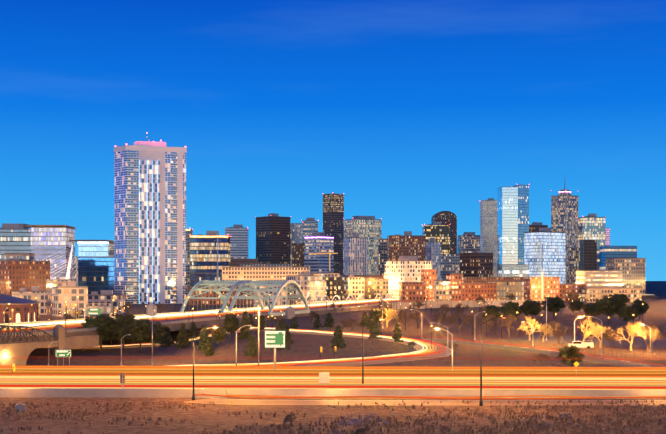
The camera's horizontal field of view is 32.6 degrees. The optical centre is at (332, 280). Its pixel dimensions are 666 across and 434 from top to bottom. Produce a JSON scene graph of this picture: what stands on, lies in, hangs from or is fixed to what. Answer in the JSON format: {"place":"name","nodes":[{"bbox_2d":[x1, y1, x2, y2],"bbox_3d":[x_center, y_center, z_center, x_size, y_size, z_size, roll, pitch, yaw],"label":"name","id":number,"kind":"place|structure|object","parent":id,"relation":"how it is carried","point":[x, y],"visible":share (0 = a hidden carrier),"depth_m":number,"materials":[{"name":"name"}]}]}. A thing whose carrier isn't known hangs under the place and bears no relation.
{"place":"outdoors","nodes":[
{"label":"outdoors","id":0,"kind":"place"},
{"bbox_2d":[114,132,186,303],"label":"skyscraper","id":1,"kind":"structure","parent":0,"point":[150,206],"depth_m":800.96,"materials":[{"name":"white"}]},
{"bbox_2d":[256,213,290,263],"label":"brown tower","id":2,"kind":"structure","parent":0,"point":[272,238],"depth_m":1759.91,"materials":[{"name":"glass"}]},
{"bbox_2d":[0,281,665,433],"bbox_3d":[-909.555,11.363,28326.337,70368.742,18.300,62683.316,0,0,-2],"label":"ground","id":3,"kind":"structure","parent":0,"point":[304,347],"depth_m":220.65,"materials":[{"name":"soil"}]},
{"bbox_2d":[0,224,30,259],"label":"office building","id":4,"kind":"structure","parent":3,"relation":"on","point":[15,238],"depth_m":1000.83,"materials":[{"name":"glass"}]},
{"bbox_2d":[0,294,39,323],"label":"brick building","id":5,"kind":"structure","parent":3,"relation":"on","point":[25,310],"depth_m":416.25,"materials":[{"name":"brick"}]},
{"bbox_2d":[0,258,49,295],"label":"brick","id":6,"kind":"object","parent":3,"relation":"on","point":[16,274],"visible":0.75,"depth_m":760.37,"materials":[{"name":"brick"}]},
{"bbox_2d":[5,253,34,259],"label":"building","id":7,"kind":"structure","parent":6,"relation":"on","point":[24,256],"depth_m":767.86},
{"bbox_2d":[11,286,50,314],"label":"building","id":8,"kind":"structure","parent":3,"relation":"on","point":[43,297],"depth_m":540.09,"materials":[{"name":"concrete"}]},
{"bbox_2d":[19,225,75,278],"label":"office building","id":9,"kind":"structure","parent":3,"relation":"on","point":[47,241],"depth_m":991.95,"materials":[{"name":"glass"}]},
{"bbox_2d":[0,324,98,365],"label":"bridge abutment","id":10,"kind":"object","parent":3,"relation":"on","point":[24,350],"visible":0.83,"depth_m":277.48,"materials":[{"name":"concrete"}]},
{"bbox_2d":[0,325,56,343],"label":"bridge railing","id":11,"kind":"object","parent":10,"relation":"on","point":[2,327],"visible":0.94,"depth_m":274.63,"materials":[{"name":"brown"}]},
{"bbox_2d":[46,279,76,289],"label":"tan condo","id":12,"kind":"structure","parent":3,"relation":"on","point":[53,282],"depth_m":694.13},
{"bbox_2d":[51,281,87,316],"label":"condo","id":13,"kind":"structure","parent":3,"relation":"on","point":[69,292],"depth_m":518.86,"materials":[{"name":"concrete"}]},
{"bbox_2d":[68,240,113,256],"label":"glass building","id":14,"kind":"structure","parent":3,"relation":"on","point":[95,248],"depth_m":896.67,"materials":[{"name":"glass"}]},
{"bbox_2d":[78,257,113,293],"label":"glass building","id":15,"kind":"structure","parent":3,"relation":"on","point":[95,274],"depth_m":893.74,"materials":[{"name":"glass"}]},
{"bbox_2d":[81,314,114,351],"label":"deciduous tree","id":16,"kind":"object","parent":3,"relation":"on","point":[102,322],"visible":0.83,"depth_m":327.20,"materials":[{"name":"green plant"}]},
{"bbox_2d":[88,290,125,313],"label":"building","id":17,"kind":"structure","parent":3,"relation":"on","point":[105,297],"depth_m":556.03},
{"bbox_2d":[0,388,226,397],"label":"barrier","id":18,"kind":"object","parent":3,"relation":"on","point":[104,392],"depth_m":158.24,"materials":[{"name":"concrete"}]},
{"bbox_2d":[108,313,135,351],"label":"deciduous tree","id":19,"kind":"object","parent":3,"relation":"on","point":[119,323],"visible":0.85,"depth_m":327.12,"materials":[{"name":"green plant"}]},
{"bbox_2d":[124,318,155,352],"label":"deciduous tree","id":20,"kind":"object","parent":3,"relation":"on","point":[139,330],"visible":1,"depth_m":320.30,"materials":[{"name":"green plant"}]},
{"bbox_2d":[148,322,165,351],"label":"deciduous tree","id":21,"kind":"object","parent":3,"relation":"on","point":[159,333],"visible":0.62,"depth_m":325.94,"materials":[{"name":"green plant"}]},
{"bbox_2d":[159,326,174,346],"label":"conifer","id":22,"kind":"object","parent":3,"relation":"on","point":[167,340],"visible":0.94,"depth_m":354.67,"materials":[{"name":"green plant"}]},
{"bbox_2d":[174,323,191,348],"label":"conifer","id":23,"kind":"object","parent":3,"relation":"on","point":[181,341],"visible":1,"depth_m":324.92,"materials":[{"name":"green plant"}]},
{"bbox_2d":[186,229,192,295],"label":"building","id":24,"kind":"structure","parent":3,"relation":"on","point":[189,232],"depth_m":1244.78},
{"bbox_2d":[1,301,398,340],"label":"speer blvd deck","id":25,"kind":"structure","parent":3,"relation":"on","point":[199,324],"depth_m":420.82,"materials":[{"name":"concrete"}]},
{"bbox_2d":[0,298,429,332],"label":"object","id":26,"kind":"object","parent":25,"relation":"on","point":[71,323],"visible":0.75,"depth_m":438.29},
{"bbox_2d":[1,299,432,338],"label":"speer parapet","id":27,"kind":"structure","parent":25,"relation":"on","point":[162,323],"depth_m":390.14,"materials":[{"name":"concrete"}]},
{"bbox_2d":[146,302,294,318],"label":"bridge pillars","id":28,"kind":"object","parent":25,"relation":"on","point":[151,307],"visible":0.88,"depth_m":423.24,"materials":[{"name":"concrete"}]},
{"bbox_2d":[180,280,309,315],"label":"steel arch bridge","id":29,"kind":"structure","parent":25,"relation":"on","point":[242,287],"depth_m":491.42,"materials":[{"name":"teal paint"}]},
{"bbox_2d":[196,325,208,350],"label":"conifer","id":30,"kind":"object","parent":3,"relation":"on","point":[203,335],"visible":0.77,"depth_m":289.90,"materials":[{"name":"green plant"}]},
{"bbox_2d":[191,273,221,285],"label":"dark low building","id":31,"kind":"structure","parent":3,"relation":"on","point":[196,278],"depth_m":996.16,"materials":[{"name":"blue glass"}]},
{"bbox_2d":[201,337,216,355],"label":"conifer","id":32,"kind":"object","parent":3,"relation":"on","point":[209,349],"visible":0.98,"depth_m":257.61,"materials":[{"name":"green plant"}]},
{"bbox_2d":[190,231,230,285],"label":"office building","id":33,"kind":"structure","parent":3,"relation":"on","point":[203,254],"depth_m":1145.85,"materials":[{"name":"glass"}]},
{"bbox_2d":[208,325,227,347],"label":"deciduous tree","id":34,"kind":"object","parent":3,"relation":"on","point":[219,334],"visible":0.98,"depth_m":289.88,"materials":[{"name":"green plant"}]},
{"bbox_2d":[188,286,253,304],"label":"building","id":35,"kind":"structure","parent":3,"relation":"on","point":[209,301],"depth_m":757.08,"materials":[{"name":"brick"}]},
{"bbox_2d":[223,313,239,340],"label":"deciduous tree","id":36,"kind":"object","parent":3,"relation":"on","point":[231,323],"visible":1,"depth_m":317.49,"materials":[{"name":"green plant"}]},
{"bbox_2d":[225,225,248,258],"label":"office building","id":37,"kind":"structure","parent":3,"relation":"on","point":[238,234],"depth_m":1695.61,"materials":[{"name":"glass"}]},
{"bbox_2d":[230,259,257,266],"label":"building","id":38,"kind":"structure","parent":3,"relation":"on","point":[235,262],"depth_m":1296.56,"materials":[{"name":"brick"}]},
{"bbox_2d":[238,311,250,339],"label":"conifer","id":39,"kind":"object","parent":3,"relation":"on","point":[244,333],"visible":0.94,"depth_m":315.99,"materials":[{"name":"green plant"}]},
{"bbox_2d":[243,335,259,358],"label":"conifer","id":40,"kind":"object","parent":3,"relation":"on","point":[251,352],"visible":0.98,"depth_m":237.38,"materials":[{"name":"green plant"}]},
{"bbox_2d":[222,264,308,285],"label":"long building","id":41,"kind":"structure","parent":3,"relation":"on","point":[267,272],"depth_m":987.87,"materials":[{"name":"concrete"}]},
{"bbox_2d":[255,283,286,305],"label":"building","id":42,"kind":"structure","parent":3,"relation":"on","point":[277,303],"depth_m":738.39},
{"bbox_2d":[290,223,302,263],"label":"building","id":43,"kind":"structure","parent":3,"relation":"on","point":[296,232],"depth_m":1798.30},
{"bbox_2d":[292,243,304,266],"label":"building","id":44,"kind":"structure","parent":3,"relation":"on","point":[297,254],"depth_m":1448.57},
{"bbox_2d":[286,271,324,304],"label":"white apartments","id":45,"kind":"structure","parent":3,"relation":"on","point":[302,279],"depth_m":764.39,"materials":[{"name":"concrete"}]},
{"bbox_2d":[302,218,317,266],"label":"building","id":46,"kind":"structure","parent":3,"relation":"on","point":[310,226],"depth_m":1898.99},
{"bbox_2d":[307,281,326,302],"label":"building","id":47,"kind":"structure","parent":3,"relation":"on","point":[315,289],"depth_m":729.29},
{"bbox_2d":[305,232,333,272],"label":"office building","id":48,"kind":"structure","parent":3,"relation":"on","point":[319,242],"depth_m":1307.65,"materials":[{"name":"glass"}]},
{"bbox_2d":[3,289,642,347],"bbox_3d":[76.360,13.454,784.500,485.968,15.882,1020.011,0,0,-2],"label":"city lamps","id":49,"kind":"object","parent":3,"relation":"on","point":[426,299],"visible":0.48,"depth_m":430.02,"materials":[{"name":"yellow"}]},
{"bbox_2d":[0,399,665,433],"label":"dry grass tufts","id":50,"kind":"object","parent":3,"relation":"on","point":[489,431],"visible":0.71,"depth_m":126.83,"materials":[{"name":"plant"}]},
{"bbox_2d":[325,277,344,300],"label":"building","id":51,"kind":"structure","parent":3,"relation":"on","point":[333,284],"depth_m":779.71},
{"bbox_2d":[330,325,345,347],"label":"conifer","id":52,"kind":"object","parent":3,"relation":"on","point":[337,341],"visible":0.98,"depth_m":273.93,"materials":[{"name":"green plant"}]},
{"bbox_2d":[249,329,451,365],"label":"loop ramp","id":53,"kind":"structure","parent":3,"relation":"on","point":[419,347],"depth_m":249.62,"materials":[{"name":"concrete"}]},
{"bbox_2d":[172,327,445,365],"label":"loop trails","id":54,"kind":"object","parent":53,"relation":"on","point":[410,354],"visible":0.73,"depth_m":230.72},
{"bbox_2d":[344,273,364,299],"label":"building","id":55,"kind":"structure","parent":3,"relation":"on","point":[353,286],"depth_m":803.29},
{"bbox_2d":[343,233,366,274],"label":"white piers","id":56,"kind":"structure","parent":3,"relation":"on","point":[355,253],"depth_m":1256.24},
{"bbox_2d":[364,277,373,298],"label":"building","id":57,"kind":"structure","parent":3,"relation":"on","point":[368,287],"depth_m":810.51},
{"bbox_2d":[374,279,388,298],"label":"building","id":58,"kind":"structure","parent":3,"relation":"on","point":[381,285],"depth_m":820.83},
{"bbox_2d":[378,239,386,274],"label":"office building","id":59,"kind":"structure","parent":3,"relation":"on","point":[382,250],"depth_m":1502.20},
{"bbox_2d":[387,231,425,260],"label":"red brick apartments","id":60,"kind":"structure","parent":3,"relation":"on","point":[407,243],"depth_m":1352.91,"materials":[{"name":"brick"}]},
{"bbox_2d":[384,256,431,297],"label":"building","id":61,"kind":"structure","parent":3,"relation":"on","point":[405,268],"depth_m":910.39,"materials":[{"name":"concrete"}]},
{"bbox_2d":[399,282,425,301],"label":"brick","id":62,"kind":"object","parent":3,"relation":"on","point":[413,291],"visible":0.82,"depth_m":721.31,"materials":[{"name":"brick"}]},
{"bbox_2d":[186,398,665,404],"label":"slip lane","id":63,"kind":"structure","parent":3,"relation":"on","point":[351,402],"depth_m":151.53,"materials":[{"name":"asphalt"}]},
{"bbox_2d":[195,393,665,398],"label":"slip trails","id":64,"kind":"object","parent":63,"relation":"on","point":[414,397],"visible":1,"depth_m":151.35,"materials":[{"name":"red"}]},
{"bbox_2d":[420,269,436,299],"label":"building","id":65,"kind":"structure","parent":3,"relation":"on","point":[428,276],"depth_m":842.04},
{"bbox_2d":[426,238,440,280],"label":"skyscraper","id":66,"kind":"structure","parent":3,"relation":"on","point":[433,251],"depth_m":1408.91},
{"bbox_2d":[422,222,449,253],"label":"office building","id":67,"kind":"structure","parent":3,"relation":"on","point":[438,231],"depth_m":1705.41,"materials":[{"name":"glass"}]},
{"bbox_2d":[433,281,450,300],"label":"building","id":68,"kind":"structure","parent":3,"relation":"on","point":[441,290],"depth_m":762.08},
{"bbox_2d":[431,211,456,253],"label":"skyscraper","id":69,"kind":"structure","parent":3,"relation":"on","point":[446,218],"depth_m":2107.45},
{"bbox_2d":[227,389,665,398],"bbox_3d":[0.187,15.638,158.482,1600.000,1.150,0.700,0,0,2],"label":"road shoulder","id":70,"kind":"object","parent":3,"relation":"on","point":[395,392],"visible":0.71,"depth_m":157.89,"materials":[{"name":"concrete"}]},
{"bbox_2d":[441,254,459,280],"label":"office building","id":71,"kind":"structure","parent":3,"relation":"on","point":[450,263],"depth_m":1505.03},
{"bbox_2d":[446,273,461,300],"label":"building","id":72,"kind":"structure","parent":3,"relation":"on","point":[455,279],"depth_m":762.34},
{"bbox_2d":[445,313,473,333],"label":"bare tree","id":73,"kind":"object","parent":3,"relation":"on","point":[451,318],"visible":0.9,"depth_m":348.03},
{"bbox_2d":[339,412,582,427],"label":"dry shrubs","id":74,"kind":"object","parent":3,"relation":"on","point":[385,422],"visible":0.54,"depth_m":126.46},
{"bbox_2d":[392,300,544,309],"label":"retaining wall","id":75,"kind":"structure","parent":3,"relation":"on","point":[437,304],"depth_m":693.98,"materials":[{"name":"concrete"}]},
{"bbox_2d":[457,232,479,253],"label":"office building","id":76,"kind":"structure","parent":3,"relation":"on","point":[468,242],"depth_m":1807.37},
{"bbox_2d":[460,252,492,276],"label":"dark block","id":77,"kind":"structure","parent":3,"relation":"on","point":[476,264],"depth_m":1163.01,"materials":[{"name":"concrete"}]},
{"bbox_2d":[462,282,495,300],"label":"building","id":78,"kind":"structure","parent":3,"relation":"on","point":[474,291],"depth_m":863.28,"materials":[{"name":"brick"}]},
{"bbox_2d":[482,305,500,320],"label":"round tree","id":79,"kind":"object","parent":3,"relation":"on","point":[491,309],"visible":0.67,"depth_m":398.62,"materials":[{"name":"green plant"}]},
{"bbox_2d":[462,277,523,282],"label":"building","id":80,"kind":"structure","parent":3,"relation":"on","point":[474,279],"depth_m":1104.69,"materials":[{"name":"brick"}]},
{"bbox_2d":[479,316,506,405],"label":"street light","id":81,"kind":"object","parent":3,"relation":"on","point":[480,402],"visible":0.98,"depth_m":147.40,"materials":[{"name":"grey"}]},
{"bbox_2d":[483,313,506,334],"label":"bare tree","id":82,"kind":"object","parent":3,"relation":"on","point":[490,323],"visible":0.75,"depth_m":336.76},
{"bbox_2d":[488,281,523,299],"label":"building","id":83,"kind":"structure","parent":3,"relation":"on","point":[505,288],"depth_m":884.16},
{"bbox_2d":[500,301,521,326],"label":"tree","id":84,"kind":"object","parent":3,"relation":"on","point":[511,308],"visible":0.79,"depth_m":398.24,"materials":[{"name":"green plant"}]},
{"bbox_2d":[497,264,528,276],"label":"glass tower podium","id":85,"kind":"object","parent":3,"relation":"on","point":[512,270],"visible":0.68,"depth_m":1206.21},
{"bbox_2d":[518,317,542,339],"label":"bare tree","id":86,"kind":"object","parent":3,"relation":"on","point":[531,327],"visible":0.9,"depth_m":310.47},
{"bbox_2d":[520,300,541,317],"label":"tree","id":87,"kind":"object","parent":3,"relation":"on","point":[529,307],"visible":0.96,"depth_m":450.05,"materials":[{"name":"green plant"}]},
{"bbox_2d":[524,277,559,299],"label":"building","id":88,"kind":"structure","parent":3,"relation":"on","point":[532,288],"depth_m":824.72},
{"bbox_2d":[524,228,565,283],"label":"building","id":89,"kind":"structure","parent":3,"relation":"on","point":[553,243],"depth_m":1370.68,"materials":[{"name":"glass"}]},
{"bbox_2d":[542,296,565,317],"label":"tree","id":90,"kind":"object","parent":3,"relation":"on","point":[555,304],"visible":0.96,"depth_m":489.85,"materials":[{"name":"green plant"}]},
{"bbox_2d":[548,321,572,343],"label":"bare tree","id":91,"kind":"object","parent":3,"relation":"on","point":[558,334],"visible":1,"depth_m":292.08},
{"bbox_2d":[551,183,578,283],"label":"skyscraper","id":92,"kind":"structure","parent":3,"relation":"on","point":[564,210],"depth_m":1721.47,"materials":[{"name":"glass"}]},
{"bbox_2d":[555,344,584,366],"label":"bush","id":93,"kind":"object","parent":3,"relation":"on","point":[571,352],"visible":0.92,"depth_m":200.81,"materials":[{"name":"green plant"}]},
{"bbox_2d":[566,248,579,283],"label":"skyscraper","id":94,"kind":"structure","parent":3,"relation":"on","point":[572,261],"depth_m":1510.49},
{"bbox_2d":[559,284,586,301],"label":"building","id":95,"kind":"structure","parent":3,"relation":"on","point":[565,290],"depth_m":865.50,"materials":[{"name":"brick"}]},
{"bbox_2d":[502,334,665,347],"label":"road","id":96,"kind":"structure","parent":3,"relation":"on","point":[637,341],"depth_m":308.63,"materials":[{"name":"asphalt"}]},
{"bbox_2d":[580,240,596,269],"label":"building","id":97,"kind":"structure","parent":3,"relation":"on","point":[588,254],"depth_m":1460.78,"materials":[{"name":"glass"}]},
{"bbox_2d":[579,319,600,341],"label":"bare tree","id":98,"kind":"object","parent":3,"relation":"on","point":[586,334],"visible":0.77,"depth_m":281.45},
{"bbox_2d":[577,214,605,269],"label":"office building","id":99,"kind":"structure","parent":3,"relation":"on","point":[591,226],"depth_m":1612.25,"materials":[{"name":"glass"}]},
{"bbox_2d":[582,304,600,321],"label":"tree","id":100,"kind":"object","parent":3,"relation":"on","point":[590,310],"visible":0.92,"depth_m":451.26,"materials":[{"name":"green plant"}]},
{"bbox_2d":[576,270,622,287],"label":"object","id":101,"kind":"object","parent":3,"relation":"on","point":[601,278],"visible":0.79,"depth_m":906.78,"materials":[{"name":"concrete"}]},
{"bbox_2d":[593,296,625,322],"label":"tree","id":102,"kind":"object","parent":3,"relation":"on","point":[607,306],"visible":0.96,"depth_m":431.03,"materials":[{"name":"green plant"}]},
{"bbox_2d":[580,288,641,302],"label":"building","id":103,"kind":"structure","parent":3,"relation":"on","point":[594,294],"depth_m":846.59,"materials":[{"name":"concrete"}]},
{"bbox_2d":[599,246,636,269],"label":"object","id":104,"kind":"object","parent":3,"relation":"on","point":[606,252],"visible":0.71,"depth_m":1512.61,"materials":[{"name":"blue glass"}]},
{"bbox_2d":[606,258,645,295],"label":"beige office","id":105,"kind":"structure","parent":3,"relation":"on","point":[633,273],"depth_m":1109.30,"materials":[{"name":"concrete"}]},
{"bbox_2d":[614,320,640,350],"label":"bare tree","id":106,"kind":"object","parent":3,"relation":"on","point":[631,331],"visible":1,"depth_m":263.41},
{"bbox_2d":[617,306,639,324],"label":"tree","id":107,"kind":"object","parent":3,"relation":"on","point":[626,313],"visible":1,"depth_m":400.10,"materials":[{"name":"green plant"}]},
{"bbox_2d":[632,299,648,319],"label":"tree","id":108,"kind":"object","parent":3,"relation":"on","point":[641,306],"visible":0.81,"depth_m":471.63,"materials":[{"name":"green plant"}]},
{"bbox_2d":[636,326,665,352],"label":"bare tree","id":109,"kind":"object","parent":3,"relation":"on","point":[655,333],"visible":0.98,"depth_m":256.15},
{"bbox_2d":[0,356,665,389],"bbox_3d":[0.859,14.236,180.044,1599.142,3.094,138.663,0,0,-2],"label":"motorway trails","id":110,"kind":"object","parent":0,"point":[431,377],"visible":0.96,"depth_m":177.41,"materials":[{"name":"orange"}]},
{"bbox_2d":[0,0,665,280],"label":"sky","id":111,"kind":"structure","parent":0,"point":[410,111],"materials":[{"name":"blue"}]},
{"bbox_2d":[323,193,343,274],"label":"skyscraper","id":112,"kind":"structure","parent":0,"point":[333,214],"depth_m":2009.94,"materials":[{"name":"glass"}]},
{"bbox_2d":[344,216,381,274],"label":"office building","id":113,"kind":"structure","parent":0,"point":[369,228],"depth_m":1712.72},
{"bbox_2d":[480,198,496,276],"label":"pale tower","id":114,"kind":"structure","parent":0,"point":[488,225],"depth_m":2310.93,"materials":[{"name":"concrete"}]},
{"bbox_2d":[497,187,517,264],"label":"glass tower","id":115,"kind":"structure","parent":0,"point":[507,225],"depth_m":1608.30,"materials":[{"name":"glass"}]},
{"bbox_2d":[513,185,528,263],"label":"glass tower","id":116,"kind":"structure","parent":0,"point":[523,208],"depth_m":1628.88,"materials":[{"name":"glass"}]},
{"bbox_2d":[414,338,661,366],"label":"street","id":117,"kind":"structure","parent":0,"point":[622,363],"depth_m":260.36,"materials":[{"name":"asphalt"}]},
{"bbox_2d":[414,335,665,366],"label":"street trails","id":118,"kind":"object","parent":117,"relation":"on","point":[549,348],"visible":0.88,"depth_m":259.48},
{"bbox_3d":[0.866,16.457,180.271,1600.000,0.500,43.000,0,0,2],"label":"motorway road","id":119,"kind":"structure","parent":0,"visible":0},
{"bbox_2d":[265,331,284,368],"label":"road sign","id":120,"kind":"object","parent":119,"relation":"on","point":[274,339],"depth_m":192.01,"materials":[{"name":"green"}]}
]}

